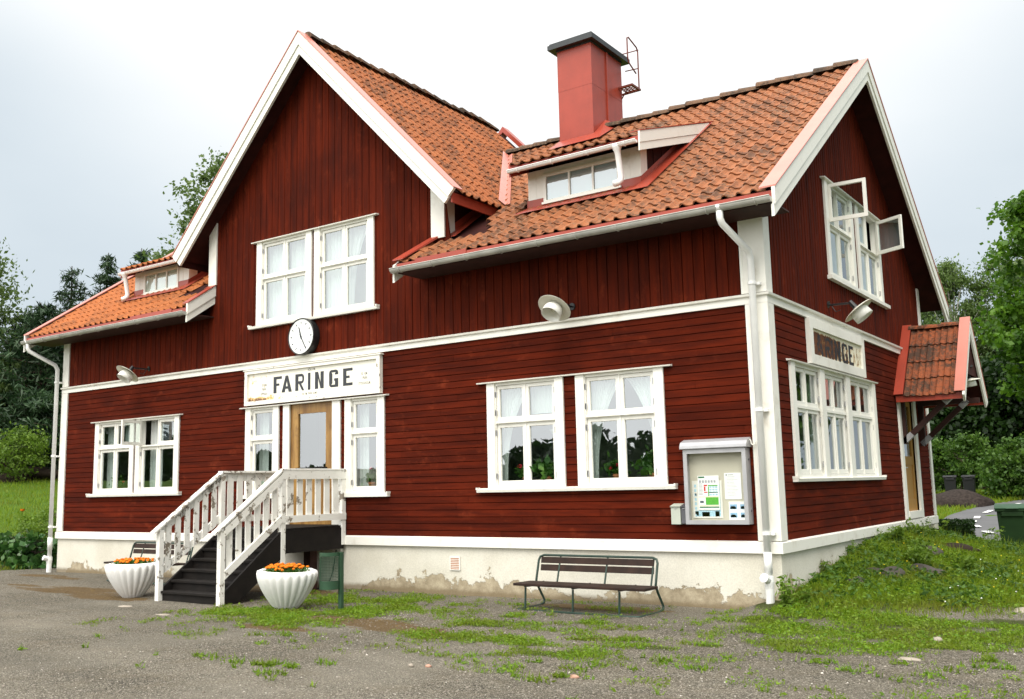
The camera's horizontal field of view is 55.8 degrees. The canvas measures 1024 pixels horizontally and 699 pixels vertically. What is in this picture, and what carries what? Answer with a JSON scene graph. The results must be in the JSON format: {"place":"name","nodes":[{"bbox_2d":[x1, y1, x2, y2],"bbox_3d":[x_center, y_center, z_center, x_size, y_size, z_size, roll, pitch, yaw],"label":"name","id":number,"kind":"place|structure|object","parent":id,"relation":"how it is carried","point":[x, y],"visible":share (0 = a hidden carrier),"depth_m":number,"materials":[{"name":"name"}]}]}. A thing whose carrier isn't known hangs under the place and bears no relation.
{"place":"outdoors","nodes":[
{"label":"outdoors","id":0,"kind":"place"},
{"bbox_2d":[0,477,57,570],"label":"lawn grass","id":1,"kind":"structure","parent":0,"point":[26,502],"depth_m":31.73,"materials":[{"name":"green plant"}]},
{"bbox_2d":[0,479,1023,698],"bbox_3d":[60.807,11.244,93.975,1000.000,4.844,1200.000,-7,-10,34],"label":"ground","id":2,"kind":"structure","parent":0,"point":[38,620],"depth_m":9.89,"materials":[{"name":"grey gravel"}]},
{"bbox_2d":[0,402,31,467],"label":"spruce","id":3,"kind":"object","parent":2,"relation":"on","point":[9,429],"visible":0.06,"depth_m":38.17,"materials":[{"name":"green plant"}]},
{"bbox_2d":[0,529,57,569],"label":"leaved shrub","id":4,"kind":"object","parent":2,"relation":"on","point":[21,551],"visible":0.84,"depth_m":23.23,"materials":[{"name":"green plant"}]},
{"bbox_2d":[0,467,58,482],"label":"brown bank","id":5,"kind":"structure","parent":2,"relation":"on","point":[43,473],"depth_m":35.91,"materials":[{"name":"soil"}]},
{"bbox_2d":[0,237,35,443],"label":"silver birch","id":6,"kind":"object","parent":5,"relation":"on","point":[4,319],"visible":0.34,"depth_m":40.29,"materials":[{"name":"green plant"}]},
{"bbox_2d":[0,311,50,441],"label":"spruce","id":7,"kind":"object","parent":5,"relation":"on","point":[12,349],"visible":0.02,"depth_m":41.10,"materials":[{"name":"green plant"}]},
{"bbox_2d":[0,421,57,479],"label":"young shrub","id":8,"kind":"object","parent":5,"relation":"on","point":[14,439],"visible":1,"depth_m":35.23,"materials":[{"name":"green plant"}]},
{"bbox_2d":[6,507,56,555],"bbox_3d":[-11.736,4.833,25.027,3.990,1.634,2.380,-7,-10,34],"label":"flowering shrub","id":9,"kind":"object","parent":2,"relation":"on","point":[36,526],"visible":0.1,"depth_m":25.07,"materials":[{"name":"green plant"}]},
{"bbox_2d":[0,301,63,470],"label":"spruce","id":10,"kind":"object","parent":2,"relation":"on","point":[34,401],"visible":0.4,"depth_m":38.37,"materials":[{"name":"green plant"}]},
{"bbox_2d":[12,389,61,466],"bbox_3d":[-15.499,2.212,38.702,8.061,7.268,7.709,-7,-10,34],"label":"spruce","id":11,"kind":"object","parent":2,"relation":"on","point":[46,423],"visible":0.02,"depth_m":36.78,"materials":[{"name":"green plant"}]},
{"bbox_2d":[49,266,94,371],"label":"scots pine","id":12,"kind":"object","parent":2,"relation":"on","point":[74,293],"visible":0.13,"depth_m":43.81,"materials":[{"name":"green plant"}]},
{"bbox_2d":[82,253,121,297],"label":"scots pine","id":13,"kind":"object","parent":2,"relation":"on","point":[107,280],"visible":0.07,"depth_m":50.53,"materials":[{"name":"green plant"}]},
{"bbox_2d":[105,561,155,597],"bbox_3d":[-6.343,3.856,16.181,0.877,0.569,0.886,-7,-10,34],"label":"flower planter","id":14,"kind":"object","parent":2,"relation":"on","point":[131,580],"visible":0.84,"depth_m":15.90,"materials":[{"name":"white paint"}]},
{"bbox_2d":[111,557,155,564],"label":"marigolds","id":15,"kind":"object","parent":14,"relation":"in","point":[138,560],"visible":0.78,"depth_m":16.10,"materials":[{"name":"orange plant"}]},
{"bbox_2d":[127,248,150,265],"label":"scots pine","id":16,"kind":"object","parent":2,"relation":"on","point":[141,259],"visible":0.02,"depth_m":50.89,"materials":[{"name":"green plant"}]},
{"bbox_2d":[104,541,193,584],"bbox_3d":[-6.912,4.090,18.588,2.020,0.730,0.767,-7,-10,34],"label":"park bench","id":17,"kind":"object","parent":2,"relation":"on","point":[151,551],"visible":0.35,"depth_m":18.99,"materials":[{"name":"green paint"}]},
{"bbox_2d":[135,146,227,261],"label":"silver birch","id":18,"kind":"object","parent":2,"relation":"on","point":[204,178],"visible":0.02,"depth_m":43.81,"materials":[{"name":"green plant"}]},
{"bbox_2d":[150,468,345,605],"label":"entrance stairs","id":19,"kind":"structure","parent":2,"relation":"on","point":[228,560],"depth_m":15.85,"materials":[{"name":"white wood"}]},
{"bbox_2d":[256,568,317,609],"bbox_3d":[-3.270,3.485,14.070,0.876,0.596,0.886,-7,-10,34],"label":"flower planter","id":20,"kind":"object","parent":2,"relation":"on","point":[285,590],"visible":0.8,"depth_m":13.79,"materials":[{"name":"white paint"}]},
{"bbox_2d":[263,562,310,572],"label":"marigolds","id":21,"kind":"object","parent":20,"relation":"in","point":[282,567],"visible":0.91,"depth_m":13.99,"materials":[{"name":"orange plant"}]},
{"bbox_2d":[319,552,343,609],"bbox_3d":[-2.619,3.349,13.908,0.301,0.855,0.286,-7,-10,34],"label":"litter bin","id":22,"kind":"object","parent":2,"relation":"on","point":[338,584],"visible":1,"depth_m":13.86,"materials":[{"name":"green metal"}]},
{"bbox_2d":[15,574,674,631],"bbox_3d":[-5.280,4.050,15.755,16.094,0.081,3.899,-7,-10,34],"label":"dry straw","id":23,"kind":"object","parent":2,"relation":"on","point":[257,590],"visible":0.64,"depth_m":15.78,"materials":[{"name":"plant"}]},
{"bbox_2d":[20,30,987,608],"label":"station building","id":24,"kind":"structure","parent":2,"relation":"on","point":[696,262],"depth_m":16.41,"materials":[{"name":"paint"}]},
{"bbox_2d":[93,419,135,493],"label":"window","id":25,"kind":"structure","parent":24,"relation":"in","point":[113,447],"depth_m":21.29,"materials":[{"name":"white paint"}]},
{"bbox_2d":[109,475,124,491],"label":"potted plant","id":26,"kind":"object","parent":24,"relation":"on","point":[120,482],"visible":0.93,"depth_m":21.09,"materials":[{"name":"green plant"}]},
{"bbox_2d":[116,366,149,383],"bbox_3d":[-7.995,0.521,20.395,0.499,0.395,0.664,-27,-27,72],"label":"wall lamp","id":27,"kind":"object","parent":24,"relation":"attached to","point":[126,375],"visible":1,"depth_m":20.36,"materials":[{"name":"white metal"}]},
{"bbox_2d":[121,415,179,492],"bbox_3d":[-7.412,2.206,20.252,1.351,1.570,0.737,-3,-8,10],"label":"window","id":28,"kind":"structure","parent":24,"relation":"in","point":[157,445],"depth_m":20.37,"materials":[{"name":"white paint"}]},
{"bbox_2d":[244,406,279,494],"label":"window","id":29,"kind":"structure","parent":24,"relation":"in","point":[264,439],"depth_m":18.54,"materials":[{"name":"white paint"}]},
{"bbox_2d":[256,230,312,325],"bbox_3d":[-4.306,-1.334,18.575,1.530,1.650,0.237,-7,-10,34],"label":"window","id":30,"kind":"structure","parent":24,"relation":"in","point":[300,274],"depth_m":18.62,"materials":[{"name":"white paint"}]},
{"bbox_2d":[288,318,319,354],"bbox_3d":[-3.857,-0.236,17.912,0.690,0.690,0.170,-7,-10,34],"label":"wall clock","id":31,"kind":"object","parent":24,"relation":"attached to","point":[303,336],"depth_m":17.82,"materials":[{"name":"black paint"}]},
{"bbox_2d":[290,401,331,523],"bbox_3d":[-3.641,2.058,17.594,1.120,2.210,0.090,-7,-10,34],"label":"entrance door","id":32,"kind":"structure","parent":24,"relation":"in","point":[317,407],"depth_m":17.63,"materials":[{"name":"brown wood"}]},
{"bbox_2d":[243,353,383,405],"bbox_3d":[-3.716,0.582,17.752,3.590,0.690,0.100,-7,-10,34],"label":"name sign","id":33,"kind":"object","parent":24,"relation":"attached to","point":[343,377],"visible":1,"depth_m":17.66,"materials":[{"name":"white paint"}]},
{"bbox_2d":[313,216,374,315],"bbox_3d":[-3.007,-1.491,17.677,1.505,1.650,0.237,-7,-10,34],"label":"window","id":34,"kind":"structure","parent":24,"relation":"in","point":[345,240],"depth_m":17.76,"materials":[{"name":"white paint"}]},
{"bbox_2d":[344,396,384,492],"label":"window","id":35,"kind":"structure","parent":24,"relation":"in","point":[351,432],"depth_m":16.99,"materials":[{"name":"white paint"}]},
{"bbox_2d":[363,467,375,485],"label":"potted plant","id":36,"kind":"object","parent":24,"relation":"on","point":[371,478],"visible":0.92,"depth_m":16.82,"materials":[{"name":"green plant"}]},
{"bbox_2d":[515,460,536,484],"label":"potted plant","id":37,"kind":"object","parent":24,"relation":"on","point":[520,473],"visible":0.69,"depth_m":15.04,"materials":[{"name":"green plant"}]},
{"bbox_2d":[486,377,565,488],"bbox_3d":[0.260,1.310,15.019,1.430,1.655,0.236,-7,-10,34],"label":"window","id":38,"kind":"structure","parent":24,"relation":"in","point":[547,394],"depth_m":15.06,"materials":[{"name":"white paint"}]},
{"bbox_2d":[529,454,553,479],"bbox_3d":[0.583,1.828,14.768,0.606,0.474,0.358,-7,-10,34],"label":"potted plant","id":39,"kind":"object","parent":24,"relation":"on","point":[544,469],"visible":0.76,"depth_m":14.78,"materials":[{"name":"green plant"}]},
{"bbox_2d":[538,295,574,321],"bbox_3d":[0.699,-0.585,14.444,0.521,0.380,0.664,-7,-10,34],"label":"wall lamp","id":40,"kind":"object","parent":24,"relation":"attached to","point":[553,308],"visible":1,"depth_m":14.33,"materials":[{"name":"white metal"}]},
{"bbox_2d":[599,450,634,482],"bbox_3d":[1.542,1.710,14.133,0.614,0.486,0.227,-7,-10,34],"label":"potted plant","id":41,"kind":"object","parent":24,"relation":"on","point":[612,467],"visible":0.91,"depth_m":14.13,"materials":[{"name":"green plant"}]},
{"bbox_2d":[575,367,667,486],"bbox_3d":[1.615,1.145,14.074,1.450,1.655,0.222,-7,-10,34],"label":"window","id":42,"kind":"structure","parent":24,"relation":"in","point":[594,393],"depth_m":14.09,"materials":[{"name":"white paint"}]},
{"bbox_2d":[629,444,656,481],"bbox_3d":[2.033,1.621,13.809,0.846,0.550,0.267,-7,-10,34],"label":"potted plant","id":43,"kind":"object","parent":24,"relation":"on","point":[646,463],"visible":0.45,"depth_m":13.83,"materials":[{"name":"green plant"}]},
{"bbox_2d":[670,503,683,523],"bbox_3d":[2.272,2.259,13.293,0.152,0.282,0.136,-7,-10,34],"label":"letter box","id":44,"kind":"object","parent":24,"relation":"attached to","point":[676,518],"visible":0.94,"depth_m":13.25,"materials":[{"name":"grey metal"}]},
{"bbox_2d":[679,437,755,524],"bbox_3d":[2.784,1.761,12.951,1.053,1.140,0.204,-7,-10,34],"label":"notice board","id":45,"kind":"object","parent":24,"relation":"attached to","point":[720,457],"visible":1,"depth_m":12.98,"materials":[{"name":"grey metal"}]},
{"bbox_2d":[692,480,722,517],"bbox_3d":[2.642,2.024,13.073,0.430,0.500,0.004,-7,-10,34],"label":"map sheet","id":46,"kind":"object","parent":45,"relation":"attached to","point":[697,513],"visible":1,"depth_m":13.09,"materials":[{"name":"white paper"}]},
{"bbox_2d":[697,475,719,509],"bbox_3d":[2.657,1.933,13.062,0.305,0.455,0.004,-7,-10,34],"label":"timetable sheet","id":47,"kind":"object","parent":45,"relation":"attached to","point":[708,493],"visible":1,"depth_m":13.06,"materials":[{"name":"white paper"}]},
{"bbox_2d":[724,473,741,498],"bbox_3d":[2.945,1.819,12.889,0.235,0.350,0.004,-7,-10,34],"label":"letter sheet","id":48,"kind":"object","parent":45,"relation":"attached to","point":[733,487],"visible":1,"depth_m":12.89,"materials":[{"name":"white paper"}]},
{"bbox_2d":[729,501,744,519],"bbox_3d":[3.001,2.135,12.809,0.265,0.240,0.004,-7,-10,34],"label":"photo sheet","id":49,"kind":"object","parent":45,"relation":"attached to","point":[736,511],"visible":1,"depth_m":12.82,"materials":[{"name":"white paper"}]},
{"bbox_2d":[788,360,881,477],"bbox_3d":[4.992,1.184,15.122,0.305,1.610,4.340,-7,-10,34],"label":"window","id":50,"kind":"structure","parent":24,"relation":"in","point":[841,414],"depth_m":14.91,"materials":[{"name":"white paint"}]},
{"bbox_2d":[805,317,866,377],"bbox_3d":[5.154,0.007,15.303,0.071,0.675,2.860,-7,-10,34],"label":"rusted sign","id":51,"kind":"object","parent":24,"relation":"attached to","point":[833,348],"visible":0.98,"depth_m":15.11,"materials":[{"name":"white metal"}]},
{"bbox_2d":[822,177,867,287],"bbox_3d":[5.437,-1.890,16.134,0.760,1.590,1.520,-3,-8,11],"label":"window","id":52,"kind":"structure","parent":24,"relation":"in","point":[833,233],"depth_m":16.19,"materials":[{"name":"white paint"}]},
{"bbox_2d":[827,299,872,323],"bbox_3d":[5.298,-0.588,15.036,0.487,0.415,0.679,3,-9,-29],"label":"wall lamp","id":53,"kind":"object","parent":24,"relation":"attached to","point":[861,312],"visible":1,"depth_m":14.89,"materials":[{"name":"white metal"}]},
{"bbox_2d":[853,203,903,301],"bbox_3d":[6.474,-1.703,17.624,0.783,1.590,1.427,-15,-16,59],"label":"window","id":54,"kind":"structure","parent":24,"relation":"in","point":[863,253],"depth_m":17.83,"materials":[{"name":"white paint"}]},
{"bbox_2d":[905,402,917,510],"bbox_3d":[7.632,2.026,18.635,0.110,2.140,1.010,-7,-10,34],"label":"gable door","id":55,"kind":"structure","parent":24,"relation":"in","point":[909,460],"depth_m":18.83,"materials":[{"name":"brown wood"}]},
{"bbox_2d":[967,365,980,386],"bbox_3d":[8.762,0.514,18.555,0.415,0.437,0.416,-7,-10,34],"label":"wall lamp","id":56,"kind":"object","parent":24,"relation":"attached to","point":[971,382],"visible":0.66,"depth_m":18.43,"materials":[{"name":"white metal"}]},
{"bbox_2d":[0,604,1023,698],"bbox_3d":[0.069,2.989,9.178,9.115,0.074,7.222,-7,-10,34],"label":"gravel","id":57,"kind":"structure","parent":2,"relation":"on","point":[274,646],"depth_m":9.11,"materials":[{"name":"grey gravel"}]},
{"bbox_2d":[18,596,1015,698],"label":"grass tufts","id":58,"kind":"object","parent":2,"relation":"on","point":[561,673],"visible":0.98,"depth_m":9.05,"materials":[{"name":"green plant"}]},
{"bbox_2d":[73,589,1023,698],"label":"yard grass","id":59,"kind":"structure","parent":2,"relation":"on","point":[773,630],"depth_m":10.89,"materials":[{"name":"green plant"}]},
{"bbox_2d":[570,674,579,678],"bbox_3d":[0.560,2.918,8.619,0.103,0.042,0.059,-7,-10,34],"label":"pebble","id":60,"kind":"object","parent":2,"relation":"on","point":[574,676],"visible":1,"depth_m":8.60,"materials":[{"name":"stone"}]},
{"bbox_2d":[513,554,664,617],"bbox_3d":[1.060,3.166,13.051,2.020,0.730,0.767,-7,-10,34],"label":"park bench","id":61,"kind":"object","parent":2,"relation":"on","point":[606,560],"visible":0.98,"depth_m":13.09,"materials":[{"name":"green paint"}]},
{"bbox_2d":[775,574,799,607],"bbox_3d":[3.472,3.051,12.133,0.300,0.441,0.406,-14,-15,57],"label":"weed plant","id":62,"kind":"object","parent":2,"relation":"on","point":[785,592],"visible":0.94,"depth_m":12.08,"materials":[{"name":"green plant"}]},
{"bbox_2d":[796,585,812,604],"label":"weed plant","id":63,"kind":"object","parent":2,"relation":"on","point":[804,596],"visible":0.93,"depth_m":12.17,"materials":[{"name":"green plant"}]},
{"bbox_2d":[819,560,830,571],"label":"weed plant","id":64,"kind":"object","parent":2,"relation":"on","point":[823,563],"visible":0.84,"depth_m":13.66,"materials":[{"name":"green plant"}]},
{"bbox_2d":[845,540,855,553],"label":"weed plant","id":65,"kind":"object","parent":2,"relation":"on","point":[852,545],"visible":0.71,"depth_m":14.78,"materials":[{"name":"green plant"}]},
{"bbox_2d":[845,576,865,583],"bbox_3d":[4.647,3.183,13.123,0.219,0.210,0.365,6,-11,-40],"label":"bank stone","id":66,"kind":"object","parent":2,"relation":"on","point":[858,577],"visible":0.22,"depth_m":13.07,"materials":[{"name":"grey stone"}]},
{"bbox_2d":[866,566,904,577],"bbox_3d":[5.215,3.174,13.532,0.550,0.279,0.354,-13,-14,55],"label":"bank stone","id":67,"kind":"object","parent":2,"relation":"on","point":[900,570],"visible":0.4,"depth_m":13.44,"materials":[{"name":"grey stone"}]},
{"bbox_2d":[877,525,905,542],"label":"weed plant","id":68,"kind":"object","parent":2,"relation":"on","point":[899,532],"visible":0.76,"depth_m":15.68,"materials":[{"name":"green plant"}]},
{"bbox_2d":[764,525,1023,620],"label":"bank grass","id":69,"kind":"structure","parent":2,"relation":"on","point":[883,601],"depth_m":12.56,"materials":[{"name":"green plant"}]},
{"bbox_2d":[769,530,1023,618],"bbox_3d":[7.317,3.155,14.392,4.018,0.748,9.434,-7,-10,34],"label":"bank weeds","id":70,"kind":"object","parent":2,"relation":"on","point":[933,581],"visible":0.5,"depth_m":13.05,"materials":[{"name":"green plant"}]},
{"bbox_2d":[897,657,920,660],"bbox_3d":[3.715,2.903,9.026,0.248,0.063,0.148,-7,-10,34],"label":"flat stone","id":71,"kind":"object","parent":2,"relation":"on","point":[909,658],"visible":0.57,"depth_m":9.00,"materials":[{"name":"beige stone"}]},
{"bbox_2d":[904,535,929,557],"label":"weed plant","id":72,"kind":"object","parent":2,"relation":"on","point":[917,541],"visible":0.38,"depth_m":14.72,"materials":[{"name":"green plant"}]},
{"bbox_2d":[903,544,937,563],"bbox_3d":[5.999,3.053,14.279,0.447,0.371,0.633,-2,-8,2],"label":"weed plant","id":73,"kind":"object","parent":2,"relation":"on","point":[913,553],"visible":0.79,"depth_m":14.18,"materials":[{"name":"green plant"}]},
{"bbox_2d":[898,516,949,535],"bbox_3d":[7.229,3.139,17.008,0.701,0.398,0.724,0,-8,-8],"label":"weed plant","id":74,"kind":"object","parent":2,"relation":"on","point":[922,528],"visible":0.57,"depth_m":16.90,"materials":[{"name":"green plant"}]},
{"bbox_2d":[832,521,1023,602],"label":"tall grass","id":75,"kind":"structure","parent":2,"relation":"on","point":[996,548],"depth_m":14.49,"materials":[{"name":"green plant"}]},
{"bbox_2d":[911,563,945,575],"bbox_3d":[5.848,3.202,13.817,0.717,0.281,0.396,-7,-10,34],"label":"bank stone","id":76,"kind":"object","parent":2,"relation":"on","point":[927,567],"visible":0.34,"depth_m":13.68,"materials":[{"name":"grey stone"}]},
{"bbox_2d":[927,545,943,554],"bbox_3d":[6.402,3.218,15.140,0.651,0.301,0.450,-7,-10,34],"label":"bank stone","id":77,"kind":"object","parent":2,"relation":"on","point":[939,551],"visible":0.07,"depth_m":14.98,"materials":[{"name":"grey stone"}]},
{"bbox_2d":[933,637,942,642],"bbox_3d":[4.401,3.005,9.994,0.101,0.075,0.085,-7,-10,34],"label":"pebble","id":78,"kind":"object","parent":2,"relation":"on","point":[938,638],"visible":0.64,"depth_m":9.97,"materials":[{"name":"stone"}]},
{"bbox_2d":[943,475,956,491],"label":"wheelie bin","id":79,"kind":"object","parent":2,"relation":"on","point":[949,482],"visible":0.76,"depth_m":50.23,"materials":[{"name":"black plastic"}]},
{"bbox_2d":[938,518,975,536],"bbox_3d":[9.284,4.050,20.438,0.931,0.980,0.785,-7,-10,34],"label":"clipped hedge","id":80,"kind":"object","parent":2,"relation":"on","point":[965,526],"visible":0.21,"depth_m":20.16,"materials":[{"name":"green plant"}]},
{"bbox_2d":[920,253,995,364],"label":"silver birch","id":81,"kind":"object","parent":2,"relation":"on","point":[950,278],"visible":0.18,"depth_m":73.01,"materials":[{"name":"green plant"}]},
{"bbox_2d":[940,543,980,551],"bbox_3d":[7.259,3.327,16.017,0.891,0.250,0.685,-13,-14,54],"label":"soil hump","id":82,"kind":"object","parent":2,"relation":"on","point":[966,547],"visible":0.36,"depth_m":15.77,"materials":[{"name":"brown soil"}]},
{"bbox_2d":[928,401,997,488],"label":"broadleaf tree","id":83,"kind":"object","parent":2,"relation":"on","point":[947,431],"visible":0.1,"depth_m":61.15,"materials":[{"name":"green plant"}]},
{"bbox_2d":[936,489,994,507],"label":"gravel heap","id":84,"kind":"object","parent":2,"relation":"on","point":[955,497],"visible":0.51,"depth_m":44.66,"materials":[{"name":"grey gravel"}]},
{"bbox_2d":[961,475,975,491],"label":"wheelie bin","id":85,"kind":"object","parent":2,"relation":"on","point":[969,482],"visible":0.67,"depth_m":49.80,"materials":[{"name":"black plastic"}]},
{"bbox_2d":[958,554,984,569],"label":"weed plant","id":86,"kind":"object","parent":2,"relation":"on","point":[968,562],"visible":0.71,"depth_m":14.04,"materials":[{"name":"green plant"}]},
{"bbox_2d":[931,431,1013,491],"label":"loose bush","id":87,"kind":"object","parent":2,"relation":"on","point":[974,449],"visible":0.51,"depth_m":52.20,"materials":[{"name":"green plant"}]},
{"bbox_2d":[929,350,1023,489],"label":"broadleaf tree","id":88,"kind":"object","parent":2,"relation":"on","point":[991,365],"visible":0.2,"depth_m":60.98,"materials":[{"name":"green plant"}]},
{"bbox_2d":[955,357,1023,451],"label":"broadleaf tree","id":89,"kind":"object","parent":2,"relation":"on","point":[1007,432],"visible":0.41,"depth_m":59.60,"materials":[{"name":"green plant"}]},
{"bbox_2d":[980,526,1003,548],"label":"weed plant","id":90,"kind":"object","parent":2,"relation":"on","point":[991,540],"visible":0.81,"depth_m":16.42,"materials":[{"name":"green plant"}]},
{"bbox_2d":[963,243,1023,365],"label":"silver birch","id":91,"kind":"object","parent":2,"relation":"on","point":[982,283],"visible":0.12,"depth_m":72.73,"materials":[{"name":"green plant"}]},
{"bbox_2d":[970,190,1023,402],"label":"broadleaf tree","id":92,"kind":"object","parent":2,"relation":"on","point":[1008,312],"visible":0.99,"depth_m":54.47,"materials":[{"name":"green plant"}]},
{"bbox_2d":[974,432,1023,498],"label":"round bush","id":93,"kind":"object","parent":2,"relation":"on","point":[1006,462],"visible":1,"depth_m":47.59,"materials":[{"name":"green plant"}]},
{"bbox_2d":[994,503,1023,545],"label":"wheelie bin","id":94,"kind":"object","parent":2,"relation":"on","point":[1010,517],"visible":0.83,"depth_m":19.36,"materials":[{"name":"green plastic"}]},
{"bbox_2d":[1013,607,1023,612],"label":"flat stone","id":95,"kind":"object","parent":2,"relation":"on","point":[1021,609],"visible":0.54,"depth_m":11.61,"materials":[{"name":"beige stone"}]},
{"bbox_2d":[0,0,1023,352],"label":"sky","id":96,"kind":"structure","parent":0,"point":[103,103],"materials":[{"name":"white"}]},
{"bbox_2d":[935,488,1023,518],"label":"meadow grass","id":97,"kind":"structure","parent":0,"point":[945,510],"depth_m":44.31,"materials":[{"name":"green plant"}]},
{"bbox_2d":[944,500,1023,540],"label":"road","id":98,"kind":"structure","parent":0,"point":[985,523],"depth_m":38.99,"materials":[{"name":"grey asphalt"}]},
{"bbox_2d":[974,503,1019,532],"bbox_3d":[36.484,5.715,36.762,56.037,0.722,25.820,2,-9,-23],"label":"road marking","id":99,"kind":"object","parent":98,"relation":"on","point":[979,517],"visible":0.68,"depth_m":38.30,"materials":[{"name":"paint"}]}
]}

